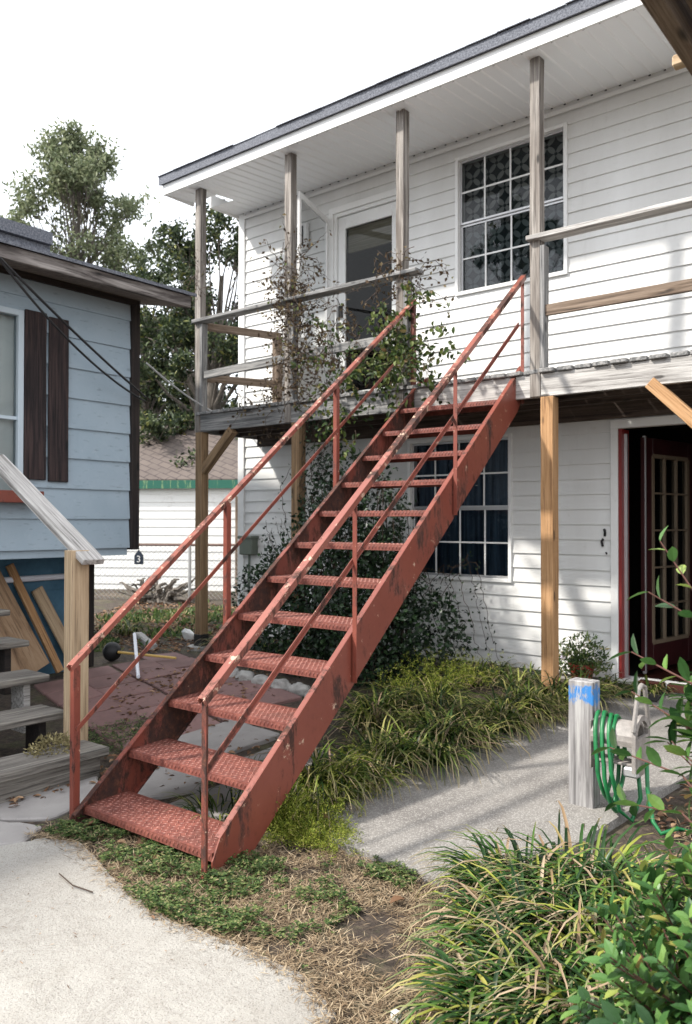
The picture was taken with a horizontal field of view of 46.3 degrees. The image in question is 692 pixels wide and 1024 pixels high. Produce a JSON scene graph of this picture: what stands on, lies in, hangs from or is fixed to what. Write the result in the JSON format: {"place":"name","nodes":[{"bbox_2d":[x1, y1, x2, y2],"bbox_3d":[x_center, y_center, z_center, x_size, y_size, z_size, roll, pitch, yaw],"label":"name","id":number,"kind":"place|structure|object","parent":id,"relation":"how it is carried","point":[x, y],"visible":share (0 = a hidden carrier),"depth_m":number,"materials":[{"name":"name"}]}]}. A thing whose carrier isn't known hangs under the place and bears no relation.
{"place":"outdoors","nodes":[
{"label":"outdoors","id":0,"kind":"place"},
{"bbox_2d":[235,496,237,591],"bbox_3d":[-0.064,0.651,16.054,4.406,2.030,0.021,0,-1,8],"label":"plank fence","id":1,"kind":"object","parent":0,"point":[236,530],"depth_m":16.36,"materials":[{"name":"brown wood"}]},
{"bbox_2d":[0,0,570,408],"label":"sky","id":2,"kind":"structure","parent":0,"point":[178,82],"materials":[{"name":"white"}]},
{"bbox_2d":[0,589,691,1023],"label":"ground","id":3,"kind":"structure","parent":0,"point":[12,741],"depth_m":3.77,"materials":[{"name":"soil"}]},
{"bbox_2d":[0,821,41,845],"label":"flagstone","id":4,"kind":"object","parent":3,"relation":"on","point":[12,832],"visible":0.55,"depth_m":4.09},
{"bbox_2d":[0,571,48,670],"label":"plywood sheet","id":5,"kind":"object","parent":3,"relation":"on","point":[32,655],"visible":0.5,"depth_m":7.35,"materials":[{"name":"brown wood"}]},
{"bbox_2d":[0,776,97,821],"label":"flagstone","id":6,"kind":"object","parent":3,"relation":"on","point":[51,805],"visible":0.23,"depth_m":4.47,"materials":[{"name":"grey stone"}]},
{"bbox_2d":[0,454,108,802],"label":"wooden steps","id":7,"kind":"structure","parent":6,"relation":"on","point":[22,774],"depth_m":5.17,"materials":[{"name":"grey wood"}]},
{"bbox_2d":[23,731,69,757],"bbox_3d":[-1.782,1.406,4.928,0.271,0.143,0.356,0,-1,39],"label":"moss heap","id":8,"kind":"object","parent":7,"relation":"on","point":[45,742],"visible":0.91,"depth_m":4.89,"materials":[{"name":"plant"}]},
{"bbox_2d":[34,679,63,695],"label":"paver","id":9,"kind":"object","parent":3,"relation":"on","point":[44,689],"visible":0.37,"depth_m":7.27,"materials":[{"name":"red stone"}]},
{"bbox_2d":[45,686,102,705],"bbox_3d":[-2.334,1.612,6.976,0.411,0.124,0.406,1,-1,-36],"label":"paver","id":10,"kind":"object","parent":3,"relation":"on","point":[57,698],"visible":0.41,"depth_m":6.92,"materials":[{"name":"red stone"}]},
{"bbox_2d":[88,673,137,688],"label":"paver","id":11,"kind":"object","parent":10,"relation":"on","point":[100,682],"visible":0.43,"depth_m":7.33,"materials":[{"name":"red stone"}]},
{"bbox_2d":[0,116,169,415],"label":"tall tree","id":12,"kind":"object","parent":3,"relation":"on","point":[76,176],"visible":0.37,"depth_m":23.39,"materials":[{"name":"green plant"}]},
{"bbox_2d":[60,696,120,712],"bbox_3d":[-2.079,1.618,6.617,0.405,0.124,0.406,1,-1,-35],"label":"paver","id":13,"kind":"object","parent":3,"relation":"on","point":[107,703],"visible":0.31,"depth_m":6.60,"materials":[{"name":"red stone"}]},
{"bbox_2d":[0,217,196,673],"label":"blue house","id":14,"kind":"structure","parent":3,"relation":"on","point":[69,431],"depth_m":7.26,"materials":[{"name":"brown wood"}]},
{"bbox_2d":[0,305,23,489],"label":"window","id":15,"kind":"structure","parent":14,"relation":"in","point":[11,319],"depth_m":6.88,"materials":[{"name":"grey glass"}]},
{"bbox_2d":[5,563,63,672],"bbox_3d":[-2.905,0.997,7.550,0.040,1.116,0.070,-12,14,39],"label":"leaning board","id":16,"kind":"object","parent":14,"relation":"attached to","point":[35,619],"visible":1,"depth_m":7.53,"materials":[{"name":"brown wood"}]},
{"bbox_2d":[31,586,63,653],"bbox_3d":[-2.793,1.080,7.767,0.028,0.783,0.120,-10,19,38],"label":"leaning board","id":17,"kind":"object","parent":14,"relation":"attached to","point":[47,609],"visible":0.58,"depth_m":7.73,"materials":[{"name":"brown wood"}]},
{"bbox_2d":[0,260,144,401],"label":"cable","id":18,"kind":"object","parent":14,"relation":"attached to","point":[58,329],"visible":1,"depth_m":6.81,"materials":[{"name":"black plastic"}]},
{"bbox_2d":[0,257,145,397],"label":"cable","id":19,"kind":"object","parent":14,"relation":"attached to","point":[65,323],"visible":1,"depth_m":6.83,"materials":[{"name":"black plastic"}]},
{"bbox_2d":[89,666,119,678],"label":"paver","id":20,"kind":"object","parent":3,"relation":"on","point":[100,671],"visible":0.31,"depth_m":7.74,"materials":[{"name":"red stone"}]},
{"bbox_2d":[88,707,140,730],"bbox_3d":[-1.830,1.624,6.258,0.407,0.123,0.408,1,-1,-33],"label":"paver","id":21,"kind":"object","parent":3,"relation":"on","point":[102,718],"visible":0.44,"depth_m":6.23,"materials":[{"name":"red stone"}]},
{"bbox_2d":[94,719,146,744],"bbox_3d":[-1.578,1.628,5.899,0.403,0.123,0.399,1,-1,-34],"label":"paver","id":22,"kind":"object","parent":3,"relation":"on","point":[111,741],"visible":0.31,"depth_m":5.87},
{"bbox_2d":[114,739,130,752],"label":"paver","id":23,"kind":"object","parent":3,"relation":"on","point":[118,745],"visible":0.1,"depth_m":5.55,"materials":[{"name":"grey stone"}]},
{"bbox_2d":[95,618,154,636],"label":"grass clump","id":24,"kind":"object","parent":3,"relation":"on","point":[124,628],"visible":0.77,"depth_m":10.04,"materials":[{"name":"green plant"}]},
{"bbox_2d":[97,681,156,698],"bbox_3d":[-1.911,1.585,7.022,0.413,0.129,0.402,1,-1,-35],"label":"paver","id":25,"kind":"object","parent":3,"relation":"on","point":[133,690],"visible":0.54,"depth_m":6.99,"materials":[{"name":"red stone"}]},
{"bbox_2d":[133,633,139,677],"bbox_3d":[-2.027,1.372,7.812,0.034,0.273,1.100,0,-1,-16],"label":"plastic pipe","id":26,"kind":"object","parent":25,"relation":"on","point":[136,655],"visible":1,"depth_m":7.81,"materials":[{"name":"white plastic"}]},
{"bbox_2d":[112,659,161,671],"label":"paver","id":27,"kind":"object","parent":3,"relation":"on","point":[143,664],"visible":0.44,"depth_m":7.97,"materials":[{"name":"red stone"}]},
{"bbox_2d":[113,691,166,710],"bbox_3d":[-1.659,1.593,6.661,0.406,0.126,0.406,1,-1,-37],"label":"paver","id":28,"kind":"object","parent":3,"relation":"on","point":[148,699],"visible":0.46,"depth_m":6.64,"materials":[{"name":"red stone"}]},
{"bbox_2d":[103,642,176,660],"bbox_3d":[-2.077,1.432,8.238,0.795,0.200,0.191,0,-1,10],"label":"plunger","id":29,"kind":"object","parent":3,"relation":"on","point":[112,651],"visible":1,"depth_m":8.22,"materials":[{"name":"black rubber"}]},
{"bbox_2d":[135,632,157,650],"bbox_3d":[-2.325,1.501,9.390,0.096,0.087,1.074,0,-1,-23],"label":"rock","id":30,"kind":"object","parent":3,"relation":"on","point":[143,637],"visible":0.59,"depth_m":9.35,"materials":[{"name":"stone"}]},
{"bbox_2d":[128,665,182,681],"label":"paver","id":31,"kind":"object","parent":3,"relation":"on","point":[147,673],"visible":0.51,"depth_m":7.58,"materials":[{"name":"stone"}]},
{"bbox_2d":[156,657,195,668],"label":"paver","id":32,"kind":"object","parent":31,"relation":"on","point":[181,663],"visible":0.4,"depth_m":8.01,"materials":[{"name":"red stone"}]},
{"bbox_2d":[118,577,210,605],"bbox_3d":[-3.241,1.402,14.255,1.874,0.462,1.425,0,-1,22],"label":"root heap","id":33,"kind":"object","parent":3,"relation":"on","point":[173,595],"visible":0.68,"depth_m":14.06,"materials":[{"name":"grey plant"}]},
{"bbox_2d":[145,674,183,691],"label":"paver","id":34,"kind":"object","parent":3,"relation":"on","point":[156,685],"visible":0.29,"depth_m":7.24,"materials":[{"name":"stone"}]},
{"bbox_2d":[141,652,188,661],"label":"paver","id":35,"kind":"object","parent":3,"relation":"on","point":[174,654],"visible":0.4,"depth_m":8.35,"materials":[{"name":"red stone"}]},
{"bbox_2d":[133,705,198,719],"bbox_3d":[-1.408,1.597,6.302,0.401,0.130,0.408,1,-1,-36],"label":"paver","id":36,"kind":"object","parent":3,"relation":"on","point":[148,711],"visible":0.14,"depth_m":6.32,"materials":[{"name":"red stone"}]},
{"bbox_2d":[94,421,237,590],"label":"garden shed","id":37,"kind":"structure","parent":3,"relation":"on","point":[166,501],"depth_m":16.78,"materials":[{"name":"white paint"}]},
{"bbox_2d":[94,544,237,599],"bbox_3d":[-4.241,1.066,14.616,8.658,1.050,0.055,0,-1,3],"label":"chain link fence","id":38,"kind":"object","parent":3,"relation":"on","point":[189,568],"visible":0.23,"depth_m":14.55,"materials":[{"name":"grey metal"}]},
{"bbox_2d":[134,550,143,563],"bbox_3d":[-3.728,0.811,14.549,0.160,0.260,0.037,0,-1,3],"label":"house plaque","id":39,"kind":"object","parent":38,"relation":"attached to","point":[138,557],"visible":1,"depth_m":14.54,"materials":[{"name":"blue"}]},
{"bbox_2d":[0,838,335,1023],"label":"concrete pad","id":40,"kind":"object","parent":3,"relation":"on","point":[150,982],"visible":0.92,"depth_m":2.87,"materials":[{"name":"grey concrete"}]},
{"bbox_2d":[59,873,92,892],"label":"twig","id":41,"kind":"object","parent":40,"relation":"on","point":[74,885],"visible":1,"depth_m":3.46,"materials":[{"name":"brown"}]},
{"bbox_2d":[121,245,215,419],"bbox_3d":[-5.756,-2.670,22.620,5.225,8.816,4.618,0,-1,39],"label":"dense tree","id":42,"kind":"object","parent":3,"relation":"on","point":[159,407],"visible":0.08,"depth_m":21.53,"materials":[{"name":"green plant"}]},
{"bbox_2d":[138,766,200,799],"bbox_3d":[-1.144,1.649,4.917,0.596,0.118,0.671,0,-1,-5],"label":"flagstone","id":43,"kind":"object","parent":3,"relation":"on","point":[156,780],"visible":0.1,"depth_m":4.77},
{"bbox_2d":[181,628,193,640],"bbox_3d":[-1.874,1.487,9.679,0.180,0.200,0.166,0,-1,39],"label":"stone","id":44,"kind":"object","parent":3,"relation":"on","point":[187,634],"visible":0.7,"depth_m":9.62,"materials":[{"name":"white stone"}]},
{"bbox_2d":[140,199,238,467],"bbox_3d":[-3.027,-2.829,19.448,4.904,9.128,5.424,0,-1,12],"label":"live oak","id":45,"kind":"object","parent":3,"relation":"on","point":[222,349],"visible":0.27,"depth_m":18.79,"materials":[{"name":"green plant"}]},
{"bbox_2d":[163,688,222,694],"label":"paver","id":46,"kind":"object","parent":3,"relation":"on","point":[165,691],"visible":0.1,"depth_m":6.90,"materials":[{"name":"stone"}]},
{"bbox_2d":[224,677,237,683],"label":"paver","id":47,"kind":"object","parent":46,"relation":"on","point":[230,679],"visible":0.09,"depth_m":7.20,"materials":[{"name":"red stone"}]},
{"bbox_2d":[182,713,219,734],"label":"paver","id":48,"kind":"object","parent":3,"relation":"on","point":[195,724],"visible":0.18,"depth_m":5.95,"materials":[{"name":"red stone"}]},
{"bbox_2d":[161,785,241,821],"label":"grass clump","id":49,"kind":"object","parent":3,"relation":"on","point":[211,803],"visible":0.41,"depth_m":4.35,"materials":[{"name":"green plant"}]},
{"bbox_2d":[193,632,212,650],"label":"grass clump","id":50,"kind":"object","parent":3,"relation":"on","point":[204,642],"visible":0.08,"depth_m":8.54,"materials":[{"name":"green plant"}]},
{"bbox_2d":[209,715,228,721],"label":"paver","id":51,"kind":"object","parent":3,"relation":"on","point":[220,719],"visible":0.09,"depth_m":6.07,"materials":[{"name":"red stone"}]},
{"bbox_2d":[35,598,418,967],"bbox_3d":[-1.778,1.546,8.374,3.393,0.294,11.554,0,-1,-20],"label":"clover","id":52,"kind":"object","parent":3,"relation":"on","point":[260,865],"visible":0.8,"depth_m":3.56,"materials":[{"name":"green plant"}]},
{"bbox_2d":[178,720,279,753],"bbox_3d":[-0.829,1.601,5.627,0.598,0.139,0.558,0,-1,39],"label":"flagstone","id":53,"kind":"object","parent":3,"relation":"on","point":[247,736],"visible":0.45,"depth_m":5.59,"materials":[{"name":"grey stone"}]},
{"bbox_2d":[193,754,264,791],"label":"grass clump","id":54,"kind":"object","parent":3,"relation":"on","point":[211,783],"visible":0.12,"depth_m":4.70,"materials":[{"name":"green plant"}]},
{"bbox_2d":[218,691,239,697],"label":"paver","id":55,"kind":"object","parent":3,"relation":"on","point":[227,693],"visible":0.09,"depth_m":6.74,"materials":[{"name":"red stone"}]},
{"bbox_2d":[170,784,295,819],"bbox_3d":[-0.599,1.640,4.555,0.499,0.121,0.636,0,-1,39],"label":"flagstone","id":56,"kind":"object","parent":3,"relation":"on","point":[223,790],"visible":0.16,"depth_m":4.50,"materials":[{"name":"grey stone"}]},
{"bbox_2d":[229,668,238,676],"bbox_3d":[-1.063,1.486,7.433,0.223,0.126,0.164,0,-1,39],"label":"edging stone","id":57,"kind":"object","parent":3,"relation":"on","point":[234,672],"visible":0.16,"depth_m":7.36,"materials":[{"name":"white stone"}]},
{"bbox_2d":[235,670,254,680],"bbox_3d":[-0.896,1.484,7.252,0.219,0.124,0.162,0,-1,24],"label":"edging stone","id":58,"kind":"object","parent":3,"relation":"on","point":[241,675],"visible":0.61,"depth_m":7.19,"materials":[{"name":"white stone"}]},
{"bbox_2d":[221,680,271,694],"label":"paver","id":59,"kind":"object","parent":3,"relation":"on","point":[238,688],"visible":0.38,"depth_m":6.91,"materials":[{"name":"stone"}]},
{"bbox_2d":[251,674,267,684],"bbox_3d":[-0.727,1.487,7.080,0.225,0.115,0.156,0,-1,39],"label":"edging stone","id":60,"kind":"object","parent":3,"relation":"on","point":[261,679],"visible":0.51,"depth_m":7.03,"materials":[{"name":"white stone"}]},
{"bbox_2d":[250,639,285,652],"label":"grass clump","id":61,"kind":"object","parent":3,"relation":"on","point":[266,646],"visible":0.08,"depth_m":8.54,"materials":[{"name":"green plant"}]},
{"bbox_2d":[237,688,301,704],"bbox_3d":[-0.630,1.546,6.599,0.401,0.119,0.408,1,-1,-34],"label":"paver","id":62,"kind":"object","parent":3,"relation":"on","point":[280,696],"visible":0.48,"depth_m":6.56,"materials":[{"name":"red stone"}]},
{"bbox_2d":[270,678,290,690],"bbox_3d":[-0.563,1.488,6.908,0.253,0.132,0.168,0,-1,39],"label":"edging stone","id":63,"kind":"object","parent":3,"relation":"on","point":[283,683],"visible":0.61,"depth_m":6.85,"materials":[{"name":"white stone"}]},
{"bbox_2d":[245,747,337,772],"bbox_3d":[-0.348,1.603,5.149,0.567,0.140,0.525,1,-1,-45],"label":"flagstone","id":64,"kind":"object","parent":3,"relation":"on","point":[263,756],"visible":0.06,"depth_m":5.17,"materials":[{"name":"stone"}]},
{"bbox_2d":[66,274,526,884],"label":"metal staircase","id":65,"kind":"structure","parent":3,"relation":"on","point":[118,800],"depth_m":4.69,"materials":[{"name":"red metal"}]},
{"bbox_2d":[287,682,310,696],"bbox_3d":[-0.391,1.479,6.738,0.244,0.119,0.170,0,-1,39],"label":"edging stone","id":66,"kind":"object","parent":3,"relation":"on","point":[299,688],"visible":0.62,"depth_m":6.67,"materials":[{"name":"white stone"}]},
{"bbox_2d":[2,600,691,1020],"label":"leaf litter","id":67,"kind":"object","parent":3,"relation":"on","point":[216,630],"visible":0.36,"depth_m":7.27,"materials":[{"name":"brown plant"}]},
{"bbox_2d":[231,437,477,689],"bbox_3d":[-0.079,0.409,7.536,2.529,2.311,1.572,0,-1,39],"label":"evergreen bush","id":68,"kind":"object","parent":3,"relation":"on","point":[324,643],"visible":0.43,"depth_m":7.18,"materials":[{"name":"green plant"}]},
{"bbox_2d":[258,410,344,611],"bbox_3d":[-0.483,-0.028,8.005,1.253,2.037,0.344,0,-1,39],"label":"climbing vine","id":69,"kind":"object","parent":68,"relation":"attached to","point":[313,493],"visible":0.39,"depth_m":7.96,"materials":[{"name":"green plant"}]},
{"bbox_2d":[417,551,503,671],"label":"trailing shoots","id":70,"kind":"object","parent":68,"relation":"attached to","point":[432,585],"visible":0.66,"depth_m":7.65,"materials":[{"name":"green"}]},
{"bbox_2d":[231,646,513,865],"bbox_3d":[0.308,1.369,5.427,1.009,0.600,3.443,0,-1,24],"label":"feathery ground cover","id":71,"kind":"object","parent":3,"relation":"on","point":[284,820],"visible":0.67,"depth_m":4.14,"materials":[{"name":"green plant"}]},
{"bbox_2d":[390,895,404,902],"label":"fallen leaf","id":72,"kind":"object","parent":3,"relation":"on","point":[394,898],"visible":1,"depth_m":3.33,"materials":[{"name":"brown plant"}]},
{"bbox_2d":[376,999,438,1023],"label":"grass clump","id":73,"kind":"object","parent":3,"relation":"on","point":[417,1022],"visible":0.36,"depth_m":2.48,"materials":[{"name":"green plant"}]},
{"bbox_2d":[157,0,691,688],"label":"white house","id":74,"kind":"structure","parent":3,"relation":"on","point":[617,112],"depth_m":7.62,"materials":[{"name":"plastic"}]},
{"bbox_2d":[146,362,211,410],"bbox_3d":[-1.621,-1.274,8.896,0.017,0.318,2.269,0,-1,16],"label":"cable","id":75,"kind":"object","parent":74,"relation":"attached to","point":[158,373],"visible":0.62,"depth_m":8.32,"materials":[{"name":"grey plastic"}]},
{"bbox_2d":[297,191,328,398],"bbox_3d":[-0.350,-2.229,8.704,0.028,2.150,0.825,0,-1,20],"label":"storm door","id":76,"kind":"structure","parent":74,"relation":"in","point":[301,198],"depth_m":8.62,"materials":[{"name":"white metal"}]},
{"bbox_2d":[336,201,395,393],"bbox_3d":[0.231,-2.205,8.809,0.820,2.185,0.115,0,-1,39],"label":"upper door","id":77,"kind":"structure","parent":74,"relation":"in","point":[360,235],"depth_m":8.85,"materials":[{"name":"white glass"}]},
{"bbox_2d":[407,433,512,582],"bbox_3d":[1.160,-0.034,8.095,1.195,1.420,0.200,0,-1,39],"label":"lower window","id":78,"kind":"structure","parent":74,"relation":"in","point":[482,526],"depth_m":8.04,"materials":[{"name":"glass"}]},
{"bbox_2d":[455,122,567,296],"bbox_3d":[1.591,-2.845,7.755,1.180,1.385,0.155,0,-1,39],"label":"upper window","id":79,"kind":"structure","parent":74,"relation":"in","point":[492,184],"depth_m":7.86,"materials":[{"name":"glass"}]},
{"bbox_2d":[640,437,691,670],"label":"maroon french door","id":80,"kind":"structure","parent":74,"relation":"in","point":[675,646],"depth_m":7.44,"materials":[{"name":"paint"}]},
{"bbox_2d":[188,56,691,688],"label":"porch deck","id":81,"kind":"structure","parent":3,"relation":"on","point":[640,386],"depth_m":6.98,"materials":[{"name":"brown wood"}]},
{"bbox_2d":[167,250,222,325],"bbox_3d":[-1.720,-2.508,9.021,0.600,0.833,0.614,0,-1,19],"label":"dead vine","id":82,"kind":"object","parent":81,"relation":"attached to","point":[203,273],"visible":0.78,"depth_m":9.02,"materials":[{"name":"brown plant"}]},
{"bbox_2d":[215,213,453,446],"bbox_3d":[-0.176,-1.837,7.862,2.716,2.305,0.866,0,-1,39],"label":"dead vine","id":83,"kind":"object","parent":81,"relation":"attached to","point":[321,337],"visible":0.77,"depth_m":7.98,"materials":[{"name":"brown plant"}]},
{"bbox_2d":[291,281,470,466],"bbox_3d":[0.267,-1.169,7.248,1.955,1.539,0.972,0,-1,39],"label":"green vine","id":84,"kind":"object","parent":81,"relation":"hanging from","point":[396,356],"visible":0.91,"depth_m":7.09,"materials":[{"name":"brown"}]},
{"bbox_2d":[250,658,678,828],"bbox_3d":[0.784,1.407,5.662,2.068,0.476,4.044,0,-1,39],"label":"grass border","id":85,"kind":"object","parent":3,"relation":"on","point":[451,727],"depth_m":5.31,"materials":[{"name":"green plant"}]},
{"bbox_2d":[301,684,691,894],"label":"concrete walk","id":86,"kind":"structure","parent":3,"relation":"on","point":[522,792],"depth_m":4.28,"materials":[{"name":"grey concrete"}]},
{"bbox_2d":[605,682,667,701],"bbox_3d":[2.333,1.449,6.521,0.508,0.014,0.513,0,-1,39],"label":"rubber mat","id":87,"kind":"object","parent":86,"relation":"on","point":[652,698],"visible":0.29,"depth_m":6.34,"materials":[{"name":"black rubber"}]},
{"bbox_2d":[638,679,665,688],"bbox_3d":[2.528,1.431,6.683,0.200,0.060,0.090,0,-1,39],"label":"brick","id":88,"kind":"object","parent":86,"relation":"on","point":[652,682],"visible":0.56,"depth_m":6.65,"materials":[{"name":"brown brick"}]},
{"bbox_2d":[667,683,685,693],"bbox_3d":[2.713,1.430,6.547,0.201,0.060,0.090,0,-1,33],"label":"brick","id":89,"kind":"object","parent":86,"relation":"on","point":[680,688],"visible":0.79,"depth_m":6.53,"materials":[{"name":"brown brick"}]},
{"bbox_2d":[374,898,642,1023],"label":"grass clump","id":90,"kind":"object","parent":3,"relation":"on","point":[461,978],"visible":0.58,"depth_m":2.49,"materials":[{"name":"green plant"}]},
{"bbox_2d":[404,822,629,949],"bbox_3d":[0.661,1.489,3.240,0.954,0.273,0.973,0,-1,39],"label":"grass clump","id":91,"kind":"object","parent":3,"relation":"on","point":[484,851],"visible":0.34,"depth_m":3.33,"materials":[{"name":"green plant"}]},
{"bbox_2d":[395,853,676,1023],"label":"grass clump","id":92,"kind":"object","parent":3,"relation":"on","point":[484,912],"visible":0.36,"depth_m":2.87,"materials":[{"name":"green plant"}]},
{"bbox_2d":[446,895,676,1023],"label":"grass clump","id":93,"kind":"object","parent":3,"relation":"on","point":[541,987],"visible":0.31,"depth_m":2.46,"materials":[{"name":"green plant"}]},
{"bbox_2d":[467,800,690,942],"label":"grass clump","id":94,"kind":"object","parent":3,"relation":"on","point":[627,851],"visible":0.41,"depth_m":3.33,"materials":[{"name":"green plant"}]},
{"bbox_2d":[569,677,599,808],"bbox_3d":[1.240,1.236,4.204,0.136,0.724,0.092,0,-1,39],"label":"hose post","id":95,"kind":"object","parent":3,"relation":"on","point":[584,707],"visible":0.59,"depth_m":4.17,"materials":[{"name":"grey paint"}]},
{"bbox_2d":[590,683,650,778],"bbox_3d":[1.377,1.076,4.069,0.249,0.462,0.242,0,-1,39],"label":"hose reel","id":96,"kind":"object","parent":95,"relation":"attached to","point":[633,733],"visible":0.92,"depth_m":4.00,"materials":[{"name":"beige plastic"}]},
{"bbox_2d":[593,710,691,835],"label":"garden hose","id":97,"kind":"object","parent":96,"relation":"hanging from","point":[606,788],"visible":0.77,"depth_m":4.01,"materials":[{"name":"green rubber"}]},
{"bbox_2d":[483,842,687,1007],"bbox_3d":[1.023,1.461,2.893,1.135,0.324,1.185,0,-1,39],"label":"grass clump","id":98,"kind":"object","parent":3,"relation":"on","point":[556,907],"visible":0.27,"depth_m":2.91,"materials":[{"name":"green plant"}]},
{"bbox_2d":[559,630,614,678],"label":"potted plant","id":99,"kind":"object","parent":3,"relation":"on","point":[575,662],"visible":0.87,"depth_m":6.91,"materials":[{"name":"green plant"}]},
{"bbox_2d":[560,526,691,1023],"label":"broad leaved shrub","id":100,"kind":"object","parent":3,"relation":"on","point":[663,995],"visible":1,"depth_m":1.97,"materials":[{"name":"green plant"}]},
{"bbox_2d":[23,809,690,1023],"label":"dry grass","id":101,"kind":"structure","parent":0,"point":[358,978],"depth_m":3.22,"materials":[{"name":"plant"}]},
{"bbox_2d":[391,1009,400,1022],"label":"paper scrap","id":102,"kind":"object","parent":101,"relation":"on","point":[394,1011],"visible":0.44,"depth_m":2.52,"materials":[{"name":"white paper"}]},
{"bbox_2d":[640,0,691,74],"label":"overhead beam","id":103,"kind":"structure","parent":0,"point":[672,19],"depth_m":1.94,"materials":[{"name":"brown wood"}]}
]}

